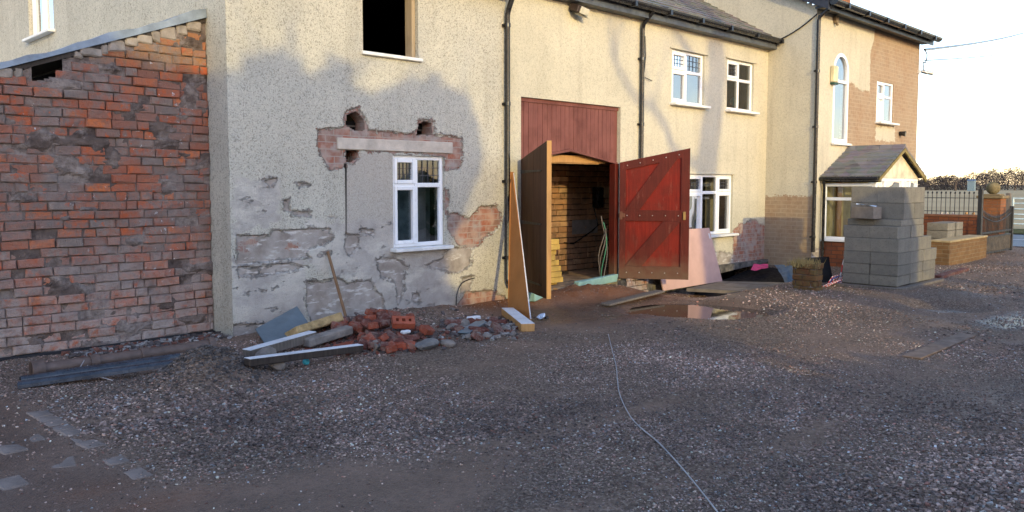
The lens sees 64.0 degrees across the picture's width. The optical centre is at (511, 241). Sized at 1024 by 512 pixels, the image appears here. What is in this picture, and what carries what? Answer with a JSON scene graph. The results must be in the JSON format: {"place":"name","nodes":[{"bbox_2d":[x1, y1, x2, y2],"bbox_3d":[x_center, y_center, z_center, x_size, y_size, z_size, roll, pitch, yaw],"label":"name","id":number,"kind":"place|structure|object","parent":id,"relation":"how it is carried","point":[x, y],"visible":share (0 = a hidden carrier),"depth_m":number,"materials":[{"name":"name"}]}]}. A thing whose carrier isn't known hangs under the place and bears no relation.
{"place":"outdoors","nodes":[
{"label":"outdoors","id":0,"kind":"place"},
{"bbox_2d":[0,185,1023,511],"bbox_3d":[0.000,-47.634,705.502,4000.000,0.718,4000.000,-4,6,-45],"label":"ground","id":1,"kind":"structure","parent":0,"point":[566,309],"depth_m":5.80,"materials":[{"name":"gravel"}]},
{"bbox_2d":[0,444,28,454],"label":"paving stone","id":2,"kind":"object","parent":1,"relation":"on","point":[8,449],"visible":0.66,"depth_m":4.90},
{"bbox_2d":[0,475,29,489],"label":"paving stone","id":3,"kind":"object","parent":1,"relation":"on","point":[12,482],"visible":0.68,"depth_m":4.38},
{"bbox_2d":[26,411,53,418],"bbox_3d":[-3.269,1.211,5.673,0.196,0.052,0.130,3,5,44],"label":"paving stone","id":4,"kind":"object","parent":1,"relation":"on","point":[36,414],"visible":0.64,"depth_m":5.64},
{"bbox_2d":[52,424,75,432],"bbox_3d":[-2.934,1.234,5.355,0.168,0.049,0.128,1,3,42],"label":"paving stone","id":5,"kind":"object","parent":1,"relation":"on","point":[57,429],"visible":0.6,"depth_m":5.33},
{"bbox_2d":[52,456,76,467],"bbox_3d":[-2.576,1.290,4.696,0.147,0.053,0.191,-3,6,-33],"label":"paving stone","id":6,"kind":"object","parent":1,"relation":"on","point":[68,462],"visible":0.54,"depth_m":4.68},
{"bbox_2d":[59,429,81,435],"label":"paving stone","id":7,"kind":"object","parent":1,"relation":"on","point":[69,432],"visible":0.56,"depth_m":5.23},
{"bbox_2d":[75,439,106,448],"bbox_3d":[-2.576,1.258,5.017,0.188,0.050,0.131,4,6,42],"label":"paving stone","id":8,"kind":"object","parent":1,"relation":"on","point":[83,444],"visible":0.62,"depth_m":5.00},
{"bbox_2d":[19,356,169,380],"bbox_3d":[-3.485,1.064,6.904,1.149,0.045,0.085,-3,5,-41],"label":"gutter length","id":9,"kind":"object","parent":1,"relation":"on","point":[72,371],"visible":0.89,"depth_m":6.85,"materials":[{"name":"black plastic"}]},
{"bbox_2d":[55,352,182,371],"bbox_3d":[-3.299,1.039,7.097,1.170,0.038,0.070,-4,5,-42],"label":"gutter length","id":10,"kind":"object","parent":9,"relation":"on","point":[172,356],"visible":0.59,"depth_m":7.08,"materials":[{"name":"black plastic"}]},
{"bbox_2d":[17,359,173,388],"bbox_3d":[-3.302,1.062,6.692,1.265,0.117,0.100,-2,5,-28],"label":"gutter length","id":11,"kind":"object","parent":1,"relation":"on","point":[85,375],"visible":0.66,"depth_m":6.61,"materials":[{"name":"black plastic"}]},
{"bbox_2d":[0,9,214,360],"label":"brick lean to","id":12,"kind":"object","parent":1,"relation":"on","point":[105,226],"visible":0.9,"depth_m":8.03,"materials":[{"name":"brick"}]},
{"bbox_2d":[103,455,128,465],"bbox_3d":[-2.306,1.288,4.760,0.171,0.053,0.126,4,5,44],"label":"paving stone","id":13,"kind":"object","parent":1,"relation":"on","point":[111,461],"visible":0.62,"depth_m":4.74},
{"bbox_2d":[28,337,216,374],"bbox_3d":[-3.407,1.030,7.287,1.543,0.174,0.170,-4,5,-43],"label":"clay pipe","id":14,"kind":"object","parent":1,"relation":"on","point":[39,366],"visible":0.63,"depth_m":7.17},
{"bbox_2d":[124,467,152,479],"bbox_3d":[-2.068,1.298,4.537,0.180,0.045,0.124,3,4,44],"label":"paving stone","id":15,"kind":"object","parent":1,"relation":"on","point":[133,474],"visible":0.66,"depth_m":4.53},
{"bbox_2d":[86,344,334,406],"bbox_3d":[-2.444,0.997,6.798,1.880,0.306,1.540,-4,6,-45],"label":"soil heap grit","id":16,"kind":"object","parent":1,"relation":"on","point":[208,351],"visible":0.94,"depth_m":6.59,"materials":[{"name":"gravel"}]},
{"bbox_2d":[0,0,513,336],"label":"rendered house","id":17,"kind":"structure","parent":1,"relation":"on","point":[322,142],"depth_m":9.64,"materials":[{"name":"paint"}]},
{"bbox_2d":[22,0,54,42],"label":"window","id":18,"kind":"structure","parent":17,"relation":"in","point":[43,16],"depth_m":12.65,"materials":[{"name":"white plastic"}]},
{"bbox_2d":[390,155,453,252],"bbox_3d":[-1.145,-0.480,10.216,0.916,1.173,0.230,-4,6,-45],"label":"window","id":19,"kind":"structure","parent":17,"relation":"in","point":[412,184],"depth_m":10.20,"materials":[{"name":"white plastic"}]},
{"bbox_2d":[255,346,276,355],"bbox_3d":[-2.208,1.027,7.333,0.158,0.172,0.251,1,4,11],"label":"rubble stone","id":20,"kind":"object","parent":1,"relation":"on","point":[266,350],"visible":0.43,"depth_m":7.27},
{"bbox_2d":[268,362,285,370],"bbox_3d":[-2.018,1.058,7.025,0.145,0.114,0.126,-3,5,-33],"label":"rubble stone","id":21,"kind":"object","parent":1,"relation":"on","point":[278,366],"visible":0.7,"depth_m":6.98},
{"bbox_2d":[243,331,315,356],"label":"timber beam","id":22,"kind":"structure","parent":1,"relation":"on","point":[287,342],"depth_m":7.70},
{"bbox_2d":[255,306,307,342],"bbox_3d":[-2.409,0.876,8.487,0.378,0.267,1.005,1,4,16],"label":"sheet offcut","id":23,"kind":"object","parent":1,"relation":"on","point":[278,327],"visible":0.64,"depth_m":8.51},
{"bbox_2d":[61,307,518,358],"bbox_3d":[-1.758,0.987,8.455,5.084,0.200,2.009,-2,5,-29],"label":"wall foot debris","id":24,"kind":"object","parent":1,"relation":"on","point":[193,337],"depth_m":8.35,"materials":[{"name":"stone"}]},
{"bbox_2d":[244,344,362,366],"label":"timber beam","id":25,"kind":"structure","parent":1,"relation":"on","point":[295,355],"depth_m":7.13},
{"bbox_2d":[303,325,352,347],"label":"concrete lintel","id":26,"kind":"structure","parent":1,"relation":"on","point":[327,336],"depth_m":8.02,"materials":[{"name":"concrete"}]},
{"bbox_2d":[326,251,346,315],"bbox_3d":[-1.975,0.493,9.253,0.285,0.770,0.032,2,4,27],"label":"wooden pole","id":27,"kind":"object","parent":1,"relation":"on","point":[336,283],"visible":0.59,"depth_m":9.24,"materials":[{"name":"brown wood"}]},
{"bbox_2d":[305,307,457,357],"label":"brick crumbs","id":28,"kind":"object","parent":1,"relation":"on","point":[353,336],"visible":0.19,"depth_m":8.32,"materials":[{"name":"brick"}]},
{"bbox_2d":[285,312,343,335],"bbox_3d":[-2.051,0.876,8.527,0.214,0.097,0.640,-24,-5,36],"label":"insulation slab","id":29,"kind":"object","parent":28,"relation":"on","point":[320,323],"depth_m":8.43,"materials":[{"name":"yellow"}]},
{"bbox_2d":[348,321,365,332],"bbox_3d":[-1.593,0.875,8.396,0.171,0.073,0.114,22,7,10],"label":"rubble brick","id":30,"kind":"object","parent":28,"relation":"on","point":[358,328],"visible":0.72,"depth_m":8.35,"materials":[{"name":"brick"}]},
{"bbox_2d":[419,325,434,334],"bbox_3d":[-0.874,0.903,8.367,0.109,0.077,0.168,33,5,23],"label":"red brick","id":31,"kind":"object","parent":28,"relation":"on","point":[426,330],"visible":1,"depth_m":8.31,"materials":[{"name":"brick"}]},
{"bbox_2d":[385,341,396,353],"bbox_3d":[-1.152,0.997,7.741,0.109,0.077,0.137,-17,17,-17],"label":"rubble brick","id":32,"kind":"object","parent":1,"relation":"on","point":[391,347],"visible":0.94,"depth_m":7.69,"materials":[{"name":"brick"}]},
{"bbox_2d":[384,330,398,341],"bbox_3d":[-1.208,0.951,8.130,0.110,0.072,0.222,-36,28,-19],"label":"rubble brick","id":33,"kind":"object","parent":1,"relation":"on","point":[391,334],"visible":0.48,"depth_m":8.08,"materials":[{"name":"brick"}]},
{"bbox_2d":[391,316,414,328],"bbox_3d":[-1.100,0.817,8.293,0.225,0.072,0.110,3,38,-17],"label":"perforated brick","id":34,"kind":"object","parent":33,"relation":"on","point":[402,322],"visible":1,"depth_m":8.27,"materials":[{"name":"brick"}]},
{"bbox_2d":[415,338,438,349],"bbox_3d":[-0.825,0.999,7.938,0.150,0.112,0.348,3,5,32],"label":"concrete lump","id":35,"kind":"object","parent":1,"relation":"on","point":[427,343],"visible":0.99,"depth_m":7.88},
{"bbox_2d":[440,339,455,347],"bbox_3d":[-0.632,1.009,8.078,0.171,0.091,0.123,2,5,31],"label":"concrete lump","id":36,"kind":"object","parent":1,"relation":"on","point":[449,343],"visible":0.93,"depth_m":8.03,"materials":[{"name":"concrete"}]},
{"bbox_2d":[458,321,486,333],"bbox_3d":[-0.426,0.923,8.849,0.130,0.014,0.600,1,6,16],"label":"slate piece","id":37,"kind":"object","parent":1,"relation":"on","point":[466,330],"visible":0.86,"depth_m":8.90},
{"bbox_2d":[490,322,503,333],"bbox_3d":[-0.157,0.950,8.802,0.111,0.075,0.215,20,16,-28],"label":"rubble brick","id":38,"kind":"object","parent":1,"relation":"on","point":[497,328],"visible":0.7,"depth_m":8.77,"materials":[{"name":"brick"}]},
{"bbox_2d":[502,308,534,331],"bbox_3d":[0.057,0.900,9.563,0.150,0.091,1.460,-1,2,-9],"label":"white timber","id":39,"kind":"object","parent":1,"relation":"on","point":[522,322],"visible":0.99,"depth_m":9.24,"materials":[{"name":"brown wood"}]},
{"bbox_2d":[508,172,530,319],"bbox_3d":[0.032,0.004,10.538,0.199,1.824,1.649,-1,4,-7],"label":"tapered board","id":40,"kind":"object","parent":1,"relation":"on","point":[518,298],"visible":0.89,"depth_m":10.56,"materials":[{"name":"wood"}]},
{"bbox_2d":[574,274,617,285],"bbox_3d":[1.307,0.617,12.692,0.115,0.131,1.017,4,7,43],"label":"foam strip","id":41,"kind":"object","parent":1,"relation":"on","point":[610,278],"visible":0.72,"depth_m":12.69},
{"bbox_2d":[419,0,783,298],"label":"coach house","id":42,"kind":"structure","parent":1,"relation":"on","point":[662,162],"depth_m":13.15,"materials":[{"name":"paint"}]},
{"bbox_2d":[521,140,551,298],"bbox_3d":[0.311,-0.310,10.992,0.060,2.025,1.112,-1,4,-17],"label":"door leaf","id":43,"kind":"structure","parent":42,"relation":"in","point":[536,167],"depth_m":10.82,"materials":[{"name":"brown wood"}]},
{"bbox_2d":[569,3,589,18],"bbox_3d":[0.992,-3.389,12.024,0.310,0.125,0.238,7,16,-45],"label":"floodlight","id":44,"kind":"object","parent":42,"relation":"attached to","point":[580,10],"visible":1,"depth_m":11.93,"materials":[{"name":"white metal"}]},
{"bbox_2d":[619,148,689,279],"bbox_3d":[2.242,-0.437,12.953,1.100,2.065,0.115,1,4,11],"label":"door leaf","id":45,"kind":"structure","parent":42,"relation":"in","point":[654,196],"depth_m":12.95,"materials":[{"name":"red paint"}]},
{"bbox_2d":[670,49,710,108],"bbox_3d":[3.086,-2.829,14.301,1.122,0.951,0.230,-4,6,-45],"label":"window","id":46,"kind":"structure","parent":42,"relation":"in","point":[679,58],"depth_m":14.28,"materials":[{"name":"white plastic"}]},
{"bbox_2d":[689,174,738,237],"bbox_3d":[3.659,-0.656,15.027,1.624,1.149,0.230,-4,6,-45],"label":"window","id":47,"kind":"structure","parent":42,"relation":"in","point":[695,209],"depth_m":15.20,"materials":[{"name":"white plastic"}]},
{"bbox_2d":[725,59,759,114],"bbox_3d":[4.347,-2.931,15.557,1.088,0.982,0.230,-4,6,-45],"label":"window","id":48,"kind":"structure","parent":42,"relation":"in","point":[733,78],"depth_m":15.59,"materials":[{"name":"white plastic"}]},
{"bbox_2d":[598,216,607,275],"bbox_3d":[1.416,0.165,12.794,0.103,1.132,0.141,-9,10,-66],"label":"cable bunch","id":49,"kind":"object","parent":1,"relation":"on","point":[605,235],"visible":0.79,"depth_m":12.78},
{"bbox_2d":[601,290,664,305],"bbox_3d":[1.748,0.800,11.724,0.160,0.031,1.438,4,7,41],"label":"plank","id":50,"kind":"object","parent":1,"relation":"on","point":[630,298],"visible":1,"depth_m":11.64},
{"bbox_2d":[620,278,647,291],"bbox_3d":[1.982,0.771,13.275,0.572,0.409,0.192,-4,6,-45],"label":"brick footing","id":51,"kind":"object","parent":1,"relation":"on","point":[639,284],"visible":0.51,"depth_m":13.18,"materials":[{"name":"brick"}]},
{"bbox_2d":[608,334,717,511],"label":"cable","id":52,"kind":"object","parent":1,"relation":"on","point":[712,505],"visible":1,"depth_m":5.06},
{"bbox_2d":[660,228,721,290],"bbox_3d":[3.050,0.277,14.199,1.948,0.983,0.210,-4,6,-45],"label":"pink board","id":53,"kind":"object","parent":1,"relation":"on","point":[703,266],"visible":0.47,"depth_m":14.45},
{"bbox_2d":[626,304,769,319],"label":"puddle","id":54,"kind":"object","parent":1,"relation":"on","point":[704,311],"visible":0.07,"depth_m":10.97,"materials":[{"name":"grey liquid"}]},
{"bbox_2d":[687,281,787,293],"bbox_3d":[3.874,0.751,13.557,1.632,0.050,1.528,2,4,25],"label":"concrete slab","id":55,"kind":"object","parent":1,"relation":"on","point":[728,287],"depth_m":13.43,"materials":[{"name":"concrete"}]},
{"bbox_2d":[693,267,783,295],"bbox_3d":[4.402,0.759,14.921,2.798,0.368,1.250,-4,6,-45],"label":"black sheet","id":56,"kind":"object","parent":1,"relation":"on","point":[770,274],"visible":0.31,"depth_m":15.43,"materials":[{"name":"plastic"}]},
{"bbox_2d":[775,265,795,281],"bbox_3d":[5.032,0.577,14.865,0.340,0.302,0.837,0,4,4],"label":"blue tarp","id":57,"kind":"object","parent":1,"relation":"on","point":[786,272],"visible":0.66,"depth_m":14.89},
{"bbox_2d":[792,263,823,290],"bbox_3d":[4.511,0.629,12.476,0.286,0.621,0.406,-4,6,-45],"label":"wall stub","id":58,"kind":"object","parent":1,"relation":"on","point":[810,277],"depth_m":12.37,"materials":[{"name":"brick"}]},
{"bbox_2d":[784,257,825,268],"bbox_3d":[4.470,0.294,12.462,0.554,0.194,0.627,3,5,35],"label":"dry grass tuft","id":59,"kind":"object","parent":58,"relation":"on","point":[802,263],"visible":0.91,"depth_m":12.40,"materials":[{"name":"plant"}]},
{"bbox_2d":[806,257,832,282],"bbox_3d":[5.016,0.459,13.391,0.434,0.421,0.114,0,4,0],"label":"membrane flap","id":60,"kind":"object","parent":1,"relation":"on","point":[826,273],"visible":0.45,"depth_m":13.40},
{"bbox_2d":[704,0,942,265],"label":"tall end house","id":61,"kind":"structure","parent":1,"relation":"on","point":[818,123],"depth_m":16.22,"materials":[{"name":"paint"}]},
{"bbox_2d":[830,65,837,84],"bbox_3d":[6.324,-3.264,16.067,0.187,0.360,0.090,-4,6,-45],"label":"alarm box","id":62,"kind":"object","parent":61,"relation":"attached to","point":[834,76],"visible":1,"depth_m":16.01,"materials":[{"name":"beige plastic"}]},
{"bbox_2d":[831,53,850,145],"bbox_3d":[6.592,-2.849,16.417,0.820,1.824,0.140,-4,6,-45],"label":"window","id":63,"kind":"structure","parent":61,"relation":"in","point":[843,141],"depth_m":16.59,"materials":[{"name":"white plastic"}]},
{"bbox_2d":[875,81,899,125],"bbox_3d":[8.246,-3.044,18.055,1.059,0.925,0.230,-4,6,-45],"label":"window","id":64,"kind":"structure","parent":61,"relation":"in","point":[880,96],"depth_m":18.03,"materials":[{"name":"white plastic"}]},
{"bbox_2d":[924,32,1023,50],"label":"overhead cable","id":65,"kind":"object","parent":61,"relation":"attached to","point":[936,48],"visible":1,"depth_m":24.41,"materials":[{"name":"black plastic"}]},
{"bbox_2d":[831,283,894,289],"bbox_3d":[5.431,0.696,12.660,0.970,0.045,0.120,4,6,45],"label":"pallet board","id":66,"kind":"object","parent":1,"relation":"on","point":[863,286],"visible":0.82,"depth_m":12.63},
{"bbox_2d":[819,144,926,266],"bbox_3d":[7.249,-0.640,16.434,2.540,2.585,1.135,-4,6,-45],"label":"gabled porch","id":67,"kind":"object","parent":1,"relation":"on","point":[846,171],"visible":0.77,"depth_m":16.02,"materials":[{"name":"tile"}]},
{"bbox_2d":[820,183,876,241],"bbox_3d":[6.440,-0.555,15.713,0.130,1.125,1.015,-4,6,-45],"label":"window","id":68,"kind":"structure","parent":67,"relation":"in","point":[826,238],"depth_m":15.84,"materials":[{"name":"white plastic"}]},
{"bbox_2d":[873,178,917,186],"bbox_3d":[7.591,-0.492,16.216,2.160,1.520,0.060,-4,6,-45],"label":"window","id":69,"kind":"structure","parent":67,"relation":"in","point":[886,182],"depth_m":16.19,"materials":[{"name":"white plastic"}]},
{"bbox_2d":[842,279,930,287],"bbox_3d":[6.092,0.652,13.284,1.520,0.046,0.840,-4,6,-45],"label":"pallet","id":70,"kind":"object","parent":1,"relation":"on","point":[879,285],"visible":0.24,"depth_m":12.81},
{"bbox_2d":[843,272,869,283],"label":"concrete block","id":71,"kind":"object","parent":70,"relation":"on","point":[857,278],"depth_m":12.84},
{"bbox_2d":[843,262,870,273],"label":"concrete block","id":72,"kind":"object","parent":71,"relation":"on","point":[860,268],"depth_m":12.83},
{"bbox_2d":[843,250,870,263],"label":"concrete block","id":73,"kind":"object","parent":72,"relation":"on","point":[862,257],"depth_m":12.81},
{"bbox_2d":[844,237,870,251],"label":"concrete block","id":74,"kind":"object","parent":73,"relation":"on","point":[856,244],"depth_m":12.81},
{"bbox_2d":[843,225,874,237],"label":"concrete block","id":75,"kind":"object","parent":74,"relation":"on","point":[861,231],"depth_m":12.85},
{"bbox_2d":[848,218,873,224],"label":"concrete block","id":76,"kind":"object","parent":75,"relation":"on","point":[853,221],"depth_m":12.97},
{"bbox_2d":[851,206,881,218],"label":"concrete block","id":77,"kind":"object","parent":76,"relation":"on","point":[864,212],"depth_m":12.71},
{"bbox_2d":[869,274,909,286],"bbox_3d":[5.876,0.584,12.747,0.414,0.157,0.547,4,6,44],"label":"concrete block","id":78,"kind":"object","parent":70,"relation":"on","point":[892,281],"depth_m":12.56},
{"bbox_2d":[870,264,910,275],"bbox_3d":[5.882,0.425,12.724,0.414,0.157,0.547,4,6,45],"label":"concrete block","id":79,"kind":"object","parent":78,"relation":"on","point":[889,270],"depth_m":12.54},
{"bbox_2d":[870,251,910,265],"bbox_3d":[5.883,0.250,12.719,0.414,0.187,0.561,4,6,45],"label":"concrete block","id":80,"kind":"object","parent":79,"relation":"on","point":[892,259],"depth_m":12.53,"materials":[{"name":"concrete"}]},
{"bbox_2d":[871,238,909,252],"bbox_3d":[5.863,0.051,12.695,0.414,0.207,0.471,4,6,45],"label":"concrete block","id":81,"kind":"object","parent":80,"relation":"on","point":[890,245],"depth_m":12.53,"materials":[{"name":"concrete"}]},
{"bbox_2d":[870,225,910,238],"bbox_3d":[5.895,-0.154,12.764,0.414,0.187,0.554,4,6,44],"label":"concrete block","id":82,"kind":"object","parent":81,"relation":"on","point":[891,232],"depth_m":12.57,"materials":[{"name":"concrete"}]},
{"bbox_2d":[874,219,912,225],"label":"concrete block","id":83,"kind":"object","parent":82,"relation":"on","point":[893,222],"depth_m":12.69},
{"bbox_2d":[877,203,913,219],"bbox_3d":[6.033,-0.484,12.888,0.414,0.247,0.429,4,6,45],"label":"concrete block","id":84,"kind":"object","parent":83,"relation":"on","point":[902,211],"depth_m":12.72,"materials":[{"name":"concrete"}]},
{"bbox_2d":[877,187,914,202],"bbox_3d":[6.034,-0.733,12.866,0.429,0.247,0.414,-4,6,-44],"label":"concrete block","id":85,"kind":"object","parent":84,"relation":"on","point":[896,194],"depth_m":12.71,"materials":[{"name":"concrete"}]},
{"bbox_2d":[910,271,922,283],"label":"concrete block","id":86,"kind":"object","parent":70,"relation":"on","point":[915,277],"depth_m":12.98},
{"bbox_2d":[910,261,922,272],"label":"concrete block","id":87,"kind":"object","parent":86,"relation":"on","point":[916,266],"depth_m":12.97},
{"bbox_2d":[911,249,923,262],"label":"concrete block","id":88,"kind":"object","parent":87,"relation":"on","point":[917,255],"depth_m":12.97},
{"bbox_2d":[910,237,920,250],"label":"concrete block","id":89,"kind":"object","parent":88,"relation":"on","point":[915,243],"depth_m":12.88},
{"bbox_2d":[910,224,923,236],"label":"concrete block","id":90,"kind":"object","parent":89,"relation":"on","point":[917,230],"depth_m":12.99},
{"bbox_2d":[922,269,934,280],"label":"concrete block","id":91,"kind":"object","parent":70,"relation":"on","point":[928,274],"depth_m":13.36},
{"bbox_2d":[922,259,934,270],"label":"concrete block","id":92,"kind":"object","parent":91,"relation":"on","point":[928,264],"depth_m":13.33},
{"bbox_2d":[924,247,936,260],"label":"concrete block","id":93,"kind":"object","parent":92,"relation":"on","point":[930,253],"depth_m":13.36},
{"bbox_2d":[919,235,930,249],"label":"concrete block","id":94,"kind":"object","parent":93,"relation":"on","point":[925,241],"depth_m":13.22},
{"bbox_2d":[895,278,943,289],"bbox_3d":[6.449,0.677,12.935,1.870,0.045,0.120,-4,6,-45],"label":"pallet board","id":95,"kind":"object","parent":1,"relation":"on","point":[922,283],"visible":0.9,"depth_m":12.86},
{"bbox_2d":[928,176,947,189],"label":"hedgerow tree","id":96,"kind":"object","parent":1,"relation":"on","point":[940,183],"visible":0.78,"depth_m":214.43,"materials":[{"name":"brown plant"}]},
{"bbox_2d":[902,333,975,359],"bbox_3d":[4.261,1.027,8.126,1.637,0.018,0.170,-4,6,-45],"label":"kerb board","id":97,"kind":"object","parent":1,"relation":"on","point":[935,347],"visible":1,"depth_m":8.01,"materials":[{"name":"wood"}]},
{"bbox_2d":[934,267,968,278],"bbox_3d":[7.811,0.557,14.536,0.140,0.060,1.774,4,5,42],"label":"kerb board","id":98,"kind":"object","parent":1,"relation":"on","point":[951,272],"visible":0.84,"depth_m":14.35,"materials":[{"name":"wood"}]},
{"bbox_2d":[923,214,983,234],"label":"boundary wall","id":99,"kind":"structure","parent":1,"relation":"on","point":[969,224],"depth_m":20.04,"materials":[{"name":"red brick"}]},
{"bbox_2d":[923,191,976,214],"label":"railings","id":100,"kind":"object","parent":99,"relation":"on","point":[945,197],"visible":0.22,"depth_m":20.26,"materials":[{"name":"black metal"}]},
{"bbox_2d":[931,235,987,264],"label":"garden wall","id":101,"kind":"structure","parent":1,"relation":"on","point":[955,250],"depth_m":16.55,"materials":[{"name":"brick"}]},
{"bbox_2d":[967,179,975,190],"bbox_3d":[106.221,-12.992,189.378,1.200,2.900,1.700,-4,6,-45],"label":"barn","id":102,"kind":"structure","parent":1,"relation":"on","point":[971,184],"depth_m":189.04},
{"bbox_2d":[958,172,986,189],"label":"hedgerow tree","id":103,"kind":"object","parent":1,"relation":"on","point":[977,179],"visible":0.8,"depth_m":206.01,"materials":[{"name":"brown plant"}]},
{"bbox_2d":[976,182,1009,235],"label":"gate pillar","id":104,"kind":"structure","parent":1,"relation":"on","point":[994,203],"depth_m":19.75,"materials":[{"name":"brick"}]},
{"bbox_2d":[984,168,1003,189],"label":"hedgerow tree","id":105,"kind":"object","parent":1,"relation":"on","point":[994,175],"visible":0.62,"depth_m":214.12,"materials":[{"name":"brown plant"}]},
{"bbox_2d":[977,186,1013,253],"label":"iron gate","id":106,"kind":"structure","parent":1,"relation":"on","point":[999,242],"depth_m":18.78,"materials":[{"name":"metal"}]},
{"bbox_2d":[998,168,1018,189],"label":"hedgerow tree","id":107,"kind":"object","parent":1,"relation":"on","point":[1005,173],"visible":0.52,"depth_m":221.54,"materials":[{"name":"brown plant"}]},
{"bbox_2d":[1000,167,1023,189],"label":"hedgerow tree","id":108,"kind":"object","parent":1,"relation":"on","point":[1012,177],"visible":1,"depth_m":211.48,"materials":[{"name":"brown plant"}]},
{"bbox_2d":[1006,193,1023,228],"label":"field gate","id":109,"kind":"structure","parent":1,"relation":"on","point":[1008,202],"depth_m":28.05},
{"bbox_2d":[851,187,877,202],"bbox_3d":[5.745,-0.753,13.154,0.429,0.247,0.414,-4,6,-44],"label":"concrete block","id":110,"kind":"object","parent":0,"point":[864,194],"depth_m":13.00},
{"bbox_2d":[807,0,1023,184],"label":"sky","id":111,"kind":"structure","parent":0,"point":[970,115],"materials":[{"name":"white"}]},
{"bbox_2d":[914,203,923,218],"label":"concrete block","id":112,"kind":"object","parent":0,"point":[918,210],"depth_m":13.02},
{"bbox_2d":[915,187,924,202],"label":"concrete block","id":113,"kind":"object","parent":112,"relation":"on","point":[919,194],"depth_m":13.03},
{"bbox_2d":[922,186,1023,228],"bbox_3d":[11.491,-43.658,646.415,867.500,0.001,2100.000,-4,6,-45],"label":"field","id":114,"kind":"structure","parent":0,"point":[1017,193],"depth_m":73.87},
{"bbox_2d":[1013,234,1023,246],"bbox_3d":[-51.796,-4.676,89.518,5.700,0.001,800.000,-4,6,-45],"label":"road","id":115,"kind":"structure","parent":0,"point":[1020,242],"depth_m":23.12,"materials":[{"name":"asphalt"}]},
{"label":"concrete block","id":116,"kind":"object","parent":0,"visible":0},
{"bbox_2d":[927,230,955,237],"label":"concrete block","id":117,"kind":"object","parent":116,"relation":"on","point":[940,234],"depth_m":17.32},
{"bbox_2d":[927,222,955,230],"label":"concrete block","id":118,"kind":"object","parent":117,"relation":"on","point":[944,226],"depth_m":17.32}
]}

